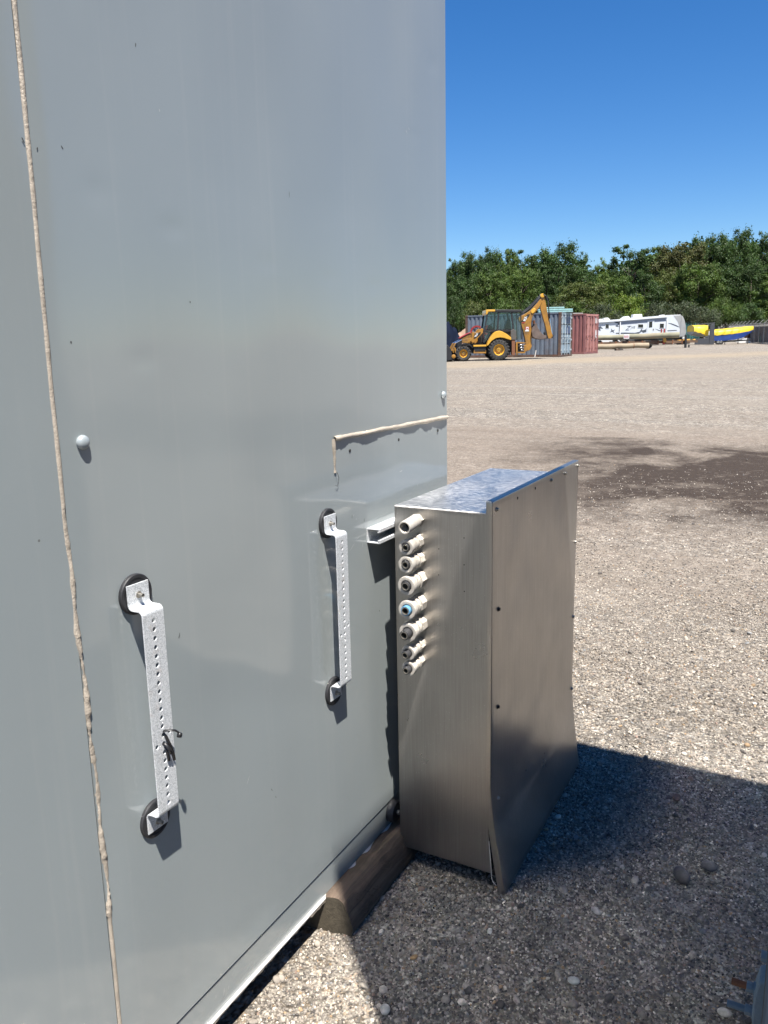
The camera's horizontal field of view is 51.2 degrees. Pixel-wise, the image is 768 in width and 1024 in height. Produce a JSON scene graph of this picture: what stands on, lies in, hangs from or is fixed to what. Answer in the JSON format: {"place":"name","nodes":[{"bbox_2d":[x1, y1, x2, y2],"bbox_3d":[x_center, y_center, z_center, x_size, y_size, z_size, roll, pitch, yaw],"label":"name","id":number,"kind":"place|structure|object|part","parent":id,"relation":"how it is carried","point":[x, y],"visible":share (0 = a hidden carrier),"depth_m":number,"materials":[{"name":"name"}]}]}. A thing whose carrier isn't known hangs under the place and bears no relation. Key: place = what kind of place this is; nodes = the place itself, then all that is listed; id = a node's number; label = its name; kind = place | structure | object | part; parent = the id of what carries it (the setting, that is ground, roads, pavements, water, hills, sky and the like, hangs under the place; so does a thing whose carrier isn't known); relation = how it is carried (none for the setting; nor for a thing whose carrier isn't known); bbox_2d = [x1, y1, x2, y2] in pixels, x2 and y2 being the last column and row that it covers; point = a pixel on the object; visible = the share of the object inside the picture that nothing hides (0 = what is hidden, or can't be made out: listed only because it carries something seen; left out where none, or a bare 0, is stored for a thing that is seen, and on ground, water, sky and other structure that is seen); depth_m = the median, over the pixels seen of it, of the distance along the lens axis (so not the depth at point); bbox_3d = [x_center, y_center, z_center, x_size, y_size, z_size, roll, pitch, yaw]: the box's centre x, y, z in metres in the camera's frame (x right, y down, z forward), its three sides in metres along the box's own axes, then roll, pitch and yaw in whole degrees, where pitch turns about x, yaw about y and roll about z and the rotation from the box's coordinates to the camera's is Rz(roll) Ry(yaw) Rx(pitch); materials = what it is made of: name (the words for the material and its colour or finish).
{"place":"outdoors","nodes":[
{"label":"outdoors","id":0,"kind":"place"},
{"bbox_2d":[81,338,767,1023],"bbox_3d":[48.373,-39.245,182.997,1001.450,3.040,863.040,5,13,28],"label":"ground","id":1,"kind":"structure","parent":0,"point":[687,410],"depth_m":5.08,"materials":[{"name":"grey gravel"}]},
{"bbox_2d":[0,0,448,1023],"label":"equipment enclosure","id":2,"kind":"object","parent":1,"relation":"on","point":[222,318],"visible":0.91,"depth_m":1.63,"materials":[{"name":"grey paint"}]},
{"bbox_2d":[118,573,178,838],"bbox_3d":[-0.440,0.379,1.525,0.045,0.538,0.077,5,13,28],"label":"strap bracket","id":3,"kind":"object","parent":2,"relation":"attached to","point":[135,594],"visible":0.98,"depth_m":1.50,"materials":[{"name":"metal"}]},
{"bbox_2d":[162,742,172,760],"bbox_3d":[-0.414,0.459,1.531,0.020,0.039,0.008,-1,12,-1],"label":"cable tie","id":4,"kind":"object","parent":3,"relation":"attached to","point":[167,747],"visible":1,"depth_m":1.53,"materials":[{"name":"black plastic"}]},
{"bbox_2d":[162,729,181,760],"bbox_3d":[-0.405,0.447,1.536,0.038,0.074,0.021,-8,14,-31],"label":"cable tie","id":5,"kind":"object","parent":3,"relation":"attached to","point":[179,734],"visible":1,"depth_m":1.53,"materials":[{"name":"black plastic"}]},
{"bbox_2d":[319,508,351,704],"bbox_3d":[-0.123,0.255,2.088,0.045,0.536,0.077,5,13,28],"label":"strap bracket","id":6,"kind":"object","parent":2,"relation":"attached to","point":[329,529],"visible":1,"depth_m":2.07,"materials":[{"name":"metal"}]},
{"bbox_2d":[367,517,394,543],"bbox_3d":[0.175,-0.013,2.591,0.041,0.041,0.853,5,13,28],"label":"strut channel","id":7,"kind":"object","parent":2,"relation":"attached to","point":[381,532],"visible":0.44,"depth_m":2.27,"materials":[{"name":"metal"}]},
{"bbox_2d":[386,799,399,822],"bbox_3d":[0.036,0.936,2.506,0.033,0.068,0.068,5,13,28],"label":"rubber bumper","id":8,"kind":"object","parent":2,"relation":"attached to","point":[393,812],"visible":0.86,"depth_m":2.49,"materials":[{"name":"rubber"}]},
{"bbox_2d":[394,460,578,894],"bbox_3d":[0.365,0.463,2.609,0.346,1.163,0.930,5,13,28],"label":"junction box","id":9,"kind":"object","parent":2,"relation":"attached to","point":[485,617],"visible":0.99,"depth_m":2.36,"materials":[{"name":"metal"}]},
{"bbox_2d":[303,817,417,936],"bbox_3d":[0.115,0.995,2.691,0.166,0.113,1.162,5,13,28],"label":"timber block","id":10,"kind":"object","parent":1,"relation":"on","point":[358,890],"depth_m":2.28,"materials":[{"name":"brown wood"}]},
{"bbox_2d":[380,1004,389,1014],"bbox_3d":[0.002,1.204,1.943,0.027,0.013,0.031,5,13,28],"label":"rock","id":11,"kind":"object","parent":1,"relation":"on","point":[384,1009],"visible":1,"depth_m":1.94,"materials":[{"name":"stone"}]},
{"bbox_2d":[410,954,417,959],"bbox_3d":[0.079,1.169,2.107,0.018,0.011,0.020,5,13,28],"label":"rock","id":12,"kind":"object","parent":1,"relation":"on","point":[414,956],"visible":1,"depth_m":2.10,"materials":[{"name":"stone"}]},
{"bbox_2d":[446,258,458,311],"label":"tree","id":13,"kind":"object","parent":1,"relation":"on","point":[450,271],"visible":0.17,"depth_m":121.36,"materials":[{"name":"green plant"}]},
{"bbox_2d":[446,321,459,360],"bbox_3d":[3.666,-9.908,46.514,1.900,2.234,2.000,-1,12,0],"label":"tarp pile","id":14,"kind":"object","parent":1,"relation":"on","point":[453,335],"visible":0.26,"depth_m":45.83,"materials":[{"name":"blue fabric"}]},
{"bbox_2d":[446,300,466,331],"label":"bush","id":15,"kind":"object","parent":1,"relation":"on","point":[452,313],"visible":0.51,"depth_m":96.49,"materials":[{"name":"green plant"}]},
{"bbox_2d":[446,273,484,331],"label":"tree","id":16,"kind":"object","parent":1,"relation":"on","point":[459,293],"visible":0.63,"depth_m":107.43,"materials":[{"name":"green plant"}]},
{"bbox_2d":[455,299,491,326],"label":"bush","id":17,"kind":"object","parent":1,"relation":"on","point":[475,310],"visible":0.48,"depth_m":96.19,"materials":[{"name":"green plant"}]},
{"bbox_2d":[450,250,497,305],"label":"tree","id":18,"kind":"object","parent":1,"relation":"on","point":[466,267],"visible":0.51,"depth_m":120.40,"materials":[{"name":"green plant"}]},
{"bbox_2d":[467,246,505,306],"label":"tree","id":19,"kind":"object","parent":1,"relation":"on","point":[496,261],"visible":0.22,"depth_m":123.73,"materials":[{"name":"green plant"}]},
{"bbox_2d":[471,269,514,314],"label":"tree","id":20,"kind":"object","parent":1,"relation":"on","point":[485,286],"visible":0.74,"depth_m":107.66,"materials":[{"name":"green plant"}]},
{"bbox_2d":[447,293,552,360],"bbox_3d":[6.198,-10.221,44.516,6.408,3.579,2.350,-1,12,0],"label":"backhoe loader","id":21,"kind":"object","parent":1,"relation":"on","point":[498,344],"visible":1,"depth_m":44.09,"materials":[{"name":"yellow paint"},{"name":"rubber"},{"name":"glass"}]},
{"bbox_2d":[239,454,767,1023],"bbox_3d":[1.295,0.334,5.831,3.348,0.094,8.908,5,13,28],"label":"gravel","id":22,"kind":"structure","parent":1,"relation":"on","point":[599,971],"depth_m":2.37,"materials":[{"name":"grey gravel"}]},
{"bbox_2d":[673,866,689,884],"bbox_3d":[0.889,1.086,2.396,0.042,0.039,0.075,-2,12,-3],"label":"rock","id":23,"kind":"object","parent":22,"relation":"on","point":[681,875],"visible":1,"depth_m":2.38,"materials":[{"name":"stone"}]},
{"bbox_2d":[717,1007,731,1016],"bbox_3d":[0.812,1.193,1.912,0.033,0.015,0.023,5,13,28],"label":"rock","id":24,"kind":"object","parent":22,"relation":"on","point":[723,1012],"visible":1,"depth_m":1.91,"materials":[{"name":"stone"}]},
{"bbox_2d":[491,249,520,296],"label":"tree","id":25,"kind":"object","parent":1,"relation":"on","point":[514,258],"visible":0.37,"depth_m":120.98,"materials":[{"name":"green plant"}]},
{"bbox_2d":[492,295,527,314],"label":"bush","id":26,"kind":"object","parent":1,"relation":"on","point":[507,304],"visible":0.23,"depth_m":98.81,"materials":[{"name":"green plant"}]},
{"bbox_2d":[465,312,572,357],"bbox_3d":[8.325,-10.916,49.669,6.082,2.590,2.460,5,13,28],"label":"shipping container","id":27,"kind":"object","parent":1,"relation":"on","point":[559,344],"visible":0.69,"depth_m":48.22,"materials":[{"name":"grey metal"}]},
{"bbox_2d":[537,307,572,312],"bbox_3d":[10.277,-12.124,48.086,2.150,0.315,0.700,-1,12,0],"label":"plank stack","id":28,"kind":"object","parent":27,"relation":"on","point":[553,309],"visible":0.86,"depth_m":47.86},
{"bbox_2d":[561,315,566,354],"bbox_3d":[10.691,-10.582,47.840,0.112,2.390,1.207,5,13,28],"label":"door","id":29,"kind":"structure","parent":27,"relation":"in","point":[563,326],"depth_m":47.83,"materials":[{"name":"grey metal"}]},
{"bbox_2d":[565,315,571,353],"bbox_3d":[11.176,-10.765,48.667,0.112,2.390,1.217,5,13,28],"label":"door","id":30,"kind":"structure","parent":27,"relation":"in","point":[567,345],"depth_m":48.75,"materials":[{"name":"grey metal"}]},
{"bbox_2d":[496,261,543,313],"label":"tree","id":31,"kind":"object","parent":1,"relation":"on","point":[520,288],"visible":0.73,"depth_m":109.22,"materials":[{"name":"green plant"}]},
{"bbox_2d":[509,250,538,303],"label":"tree","id":32,"kind":"object","parent":1,"relation":"on","point":[529,260],"visible":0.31,"depth_m":122.30,"materials":[{"name":"green plant"}]},
{"bbox_2d":[520,297,547,312],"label":"bush","id":33,"kind":"object","parent":1,"relation":"on","point":[526,304],"visible":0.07,"depth_m":98.76,"materials":[{"name":"green plant"}]},
{"bbox_2d":[523,269,561,306],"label":"tree","id":34,"kind":"object","parent":1,"relation":"on","point":[553,290],"visible":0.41,"depth_m":110.77,"materials":[{"name":"green plant"}]},
{"bbox_2d":[523,237,594,300],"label":"tree","id":35,"kind":"object","parent":1,"relation":"on","point":[553,264],"visible":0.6,"depth_m":115.68,"materials":[{"name":"green plant"}]},
{"bbox_2d":[550,299,573,312],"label":"bush","id":36,"kind":"object","parent":1,"relation":"on","point":[558,305],"visible":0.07,"depth_m":97.07,"materials":[{"name":"green plant"}]},
{"bbox_2d":[567,976,579,984],"bbox_3d":[0.477,1.180,2.019,0.030,0.015,0.022,5,13,28],"label":"rock","id":37,"kind":"object","parent":1,"relation":"on","point":[572,980],"visible":1,"depth_m":2.01,"materials":[{"name":"stone"}]},
{"bbox_2d":[560,299,595,313],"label":"bush","id":38,"kind":"object","parent":1,"relation":"on","point":[576,308],"visible":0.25,"depth_m":96.40,"materials":[{"name":"green plant"}]},
{"bbox_2d":[551,280,611,310],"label":"tree","id":39,"kind":"object","parent":1,"relation":"on","point":[585,292],"visible":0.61,"depth_m":103.11,"materials":[{"name":"green plant"}]},
{"bbox_2d":[572,251,596,308],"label":"tree","id":40,"kind":"object","parent":1,"relation":"on","point":[592,272],"visible":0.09,"depth_m":121.29,"materials":[{"name":"green plant"}]},
{"bbox_2d":[572,314,598,353],"bbox_3d":[11.351,-12.158,55.097,6.082,2.590,2.460,7,14,34],"label":"shipping container","id":41,"kind":"object","parent":1,"relation":"on","point":[585,328],"visible":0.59,"depth_m":52.90,"materials":[{"name":"red metal"}]},
{"bbox_2d":[585,315,592,352],"bbox_3d":[13.521,-11.769,53.029,0.102,2.390,1.207,7,14,34],"label":"door","id":42,"kind":"structure","parent":41,"relation":"in","point":[588,337],"depth_m":53.05,"materials":[{"name":"red metal"}]},
{"bbox_2d":[591,316,597,351],"bbox_3d":[14.081,-11.945,53.813,0.102,2.390,1.217,7,14,34],"label":"door","id":43,"kind":"structure","parent":41,"relation":"in","point":[594,319],"depth_m":53.83,"materials":[{"name":"red metal"}]},
{"bbox_2d":[591,906,600,914],"bbox_3d":[0.599,1.125,2.263,0.018,0.016,0.033,-8,14,-30],"label":"rock","id":44,"kind":"object","parent":1,"relation":"on","point":[595,910],"visible":1,"depth_m":2.26,"materials":[{"name":"stone"}]},
{"bbox_2d":[581,302,623,319],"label":"bush","id":45,"kind":"object","parent":1,"relation":"on","point":[602,311],"visible":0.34,"depth_m":94.31,"materials":[{"name":"green plant"}]},
{"bbox_2d":[592,258,615,304],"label":"tree","id":46,"kind":"object","parent":1,"relation":"on","point":[602,263],"visible":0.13,"depth_m":129.70,"materials":[{"name":"green plant"}]},
{"bbox_2d":[446,235,767,337],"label":"woodland","id":47,"kind":"object","parent":1,"relation":"on","point":[622,264],"visible":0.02,"depth_m":128.88,"materials":[{"name":"green plant"}]},
{"bbox_2d":[591,270,637,313],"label":"tree","id":48,"kind":"object","parent":1,"relation":"on","point":[620,283],"visible":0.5,"depth_m":111.63,"materials":[{"name":"green plant"}]},
{"bbox_2d":[607,291,648,318],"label":"bush","id":49,"kind":"object","parent":1,"relation":"on","point":[627,307],"visible":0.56,"depth_m":95.94,"materials":[{"name":"green plant"}]},
{"bbox_2d":[603,244,653,292],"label":"tree","id":50,"kind":"object","parent":1,"relation":"on","point":[640,257],"visible":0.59,"depth_m":120.47,"materials":[{"name":"green plant"}]},
{"bbox_2d":[598,314,685,341],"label":"travel trailer","id":51,"kind":"object","parent":1,"relation":"on","point":[639,324],"visible":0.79,"depth_m":81.71,"materials":[{"name":"white metal"}]},
{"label":"door","id":52,"kind":"part","parent":51,"relation":"part of","materials":[{"name":"white metal"}]},
{"bbox_2d":[624,267,666,311],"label":"tree","id":53,"kind":"object","parent":1,"relation":"on","point":[655,289],"visible":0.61,"depth_m":107.55,"materials":[{"name":"green plant"}]},
{"bbox_2d":[598,329,697,348],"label":"pole trailer","id":54,"kind":"object","parent":1,"relation":"on","point":[685,341],"visible":0.74,"depth_m":65.74,"materials":[{"name":"metal"}]},
{"bbox_2d":[598,332,679,339],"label":"wooden pole","id":55,"kind":"object","parent":54,"relation":"on","point":[646,336],"visible":0.95,"depth_m":65.61,"materials":[{"name":"brown wood"}]},
{"bbox_2d":[643,244,666,302],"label":"tree","id":56,"kind":"object","parent":1,"relation":"on","point":[656,249],"visible":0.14,"depth_m":125.08,"materials":[{"name":"green plant"}]},
{"bbox_2d":[638,300,675,317],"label":"bush","id":57,"kind":"object","parent":1,"relation":"on","point":[651,308],"visible":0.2,"depth_m":94.50,"materials":[{"name":"green plant"}]},
{"bbox_2d":[648,267,693,311],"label":"tree","id":58,"kind":"object","parent":1,"relation":"on","point":[664,279],"visible":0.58,"depth_m":109.64,"materials":[{"name":"green plant"}]},
{"bbox_2d":[647,298,702,322],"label":"bush","id":59,"kind":"object","parent":1,"relation":"on","point":[684,304],"visible":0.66,"depth_m":92.18,"materials":[{"name":"green plant"}]},
{"bbox_2d":[672,793,680,801],"bbox_3d":[1.026,1.000,2.810,0.028,0.016,0.047,5,13,28],"label":"rock","id":60,"kind":"object","parent":1,"relation":"on","point":[676,797],"visible":1,"depth_m":2.80,"materials":[{"name":"stone"}]},
{"bbox_2d":[645,238,711,302],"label":"tree","id":61,"kind":"object","parent":1,"relation":"on","point":[675,258],"visible":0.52,"depth_m":114.06,"materials":[{"name":"green plant"}]},
{"bbox_2d":[687,325,707,336],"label":"covered boat","id":62,"kind":"object","parent":1,"relation":"on","point":[696,330],"visible":0.9,"depth_m":80.00,"materials":[{"name":"yellow fabric"}]},
{"bbox_2d":[671,261,727,317],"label":"tree","id":63,"kind":"object","parent":1,"relation":"on","point":[706,277],"visible":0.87,"depth_m":107.24,"materials":[{"name":"green plant"}]},
{"bbox_2d":[694,323,714,344],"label":"steel frame","id":64,"kind":"object","parent":1,"relation":"on","point":[709,339],"visible":0.97,"depth_m":75.99,"materials":[{"name":"white paint"}]},
{"bbox_2d":[685,306,724,338],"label":"bush","id":65,"kind":"object","parent":1,"relation":"on","point":[712,315],"visible":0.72,"depth_m":93.23,"materials":[{"name":"green plant"}]},
{"bbox_2d":[701,860,716,871],"bbox_3d":[0.989,1.076,2.439,0.047,0.020,0.046,5,13,28],"label":"rock","id":66,"kind":"object","parent":1,"relation":"on","point":[709,865],"visible":1,"depth_m":2.43,"materials":[{"name":"stone"}]},
{"bbox_2d":[686,229,735,338],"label":"tree","id":67,"kind":"object","parent":1,"relation":"on","point":[721,252],"visible":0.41,"depth_m":116.06,"materials":[{"name":"green plant"}]},
{"bbox_2d":[701,293,742,328],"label":"bush","id":68,"kind":"object","parent":1,"relation":"on","point":[723,306],"visible":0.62,"depth_m":99.98,"materials":[{"name":"green plant"}]},
{"bbox_2d":[696,264,752,328],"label":"tree","id":69,"kind":"object","parent":1,"relation":"on","point":[728,274],"visible":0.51,"depth_m":107.78,"materials":[{"name":"green plant"}]},
{"bbox_2d":[714,338,750,344],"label":"trailer","id":70,"kind":"object","parent":1,"relation":"on","point":[721,342],"visible":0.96,"depth_m":78.27,"materials":[{"name":"metal"}]},
{"bbox_2d":[704,326,753,340],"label":"covered boat","id":71,"kind":"object","parent":70,"relation":"on","point":[727,334],"visible":0.87,"depth_m":77.94,"materials":[{"name":"yellow fabric"}]},
{"bbox_2d":[711,223,763,327],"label":"tree","id":72,"kind":"object","parent":1,"relation":"on","point":[743,243],"visible":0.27,"depth_m":117.24,"materials":[{"name":"green plant"}]},
{"bbox_2d":[715,319,767,343],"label":"chain link fence","id":73,"kind":"object","parent":1,"relation":"on","point":[761,332],"visible":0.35,"depth_m":80.59,"materials":[{"name":"grey metal"}]},
{"bbox_2d":[737,338,750,342],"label":"white board","id":74,"kind":"object","parent":1,"relation":"on","point":[744,341],"visible":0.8,"depth_m":84.03,"materials":[{"name":"paint"}]},
{"bbox_2d":[722,259,767,323],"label":"tree","id":75,"kind":"object","parent":1,"relation":"on","point":[749,271],"visible":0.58,"depth_m":106.87,"materials":[{"name":"green plant"}]},
{"bbox_2d":[722,301,767,325],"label":"bush","id":76,"kind":"object","parent":1,"relation":"on","point":[747,314],"visible":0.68,"depth_m":100.87,"materials":[{"name":"green plant"}]},
{"bbox_2d":[727,950,767,1023],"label":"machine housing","id":77,"kind":"object","parent":1,"relation":"on","point":[757,1010],"visible":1,"depth_m":0.82,"materials":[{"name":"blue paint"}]},
{"bbox_2d":[734,231,767,324],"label":"tree","id":78,"kind":"object","parent":1,"relation":"on","point":[762,245],"visible":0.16,"depth_m":120.32,"materials":[{"name":"green plant"}]},
{"bbox_2d":[745,299,767,323],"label":"bush","id":79,"kind":"object","parent":1,"relation":"on","point":[764,312],"visible":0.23,"depth_m":104.86,"materials":[{"name":"green plant"}]},
{"bbox_2d":[747,273,767,322],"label":"tree","id":80,"kind":"object","parent":1,"relation":"on","point":[756,296],"visible":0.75,"depth_m":104.63,"materials":[{"name":"green plant"}]},
{"bbox_2d":[458,329,464,343],"bbox_3d":[5.939,-13.239,62.012,4.000,2.082,3.200,-1,12,0],"label":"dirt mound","id":81,"kind":"object","parent":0,"point":[462,332],"visible":0.09,"depth_m":61.33,"materials":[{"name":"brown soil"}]},
{"bbox_2d":[445,0,767,323],"label":"sky","id":82,"kind":"structure","parent":0,"point":[603,125],"materials":[{"name":"blue"}]},
{"bbox_2d":[659,322,698,340],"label":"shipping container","id":83,"kind":"object","parent":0,"point":[690,337],"visible":0.02,"depth_m":104.22,"materials":[{"name":"metal"}]},
{"bbox_3d":[18.323,-12.582,62.096,0.260,0.160,0.500,-1,12,0],"label":"support block","id":84,"kind":"object","parent":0,"visible":0},
{"bbox_2d":[598,343,648,348],"bbox_3d":[18.375,-12.854,62.093,4.221,0.437,0.412,-1,12,0],"label":"wooden pole","id":85,"kind":"object","parent":84,"relation":"on","point":[623,345],"visible":0.94,"depth_m":61.92,"materials":[{"name":"beige wood"}]}
]}

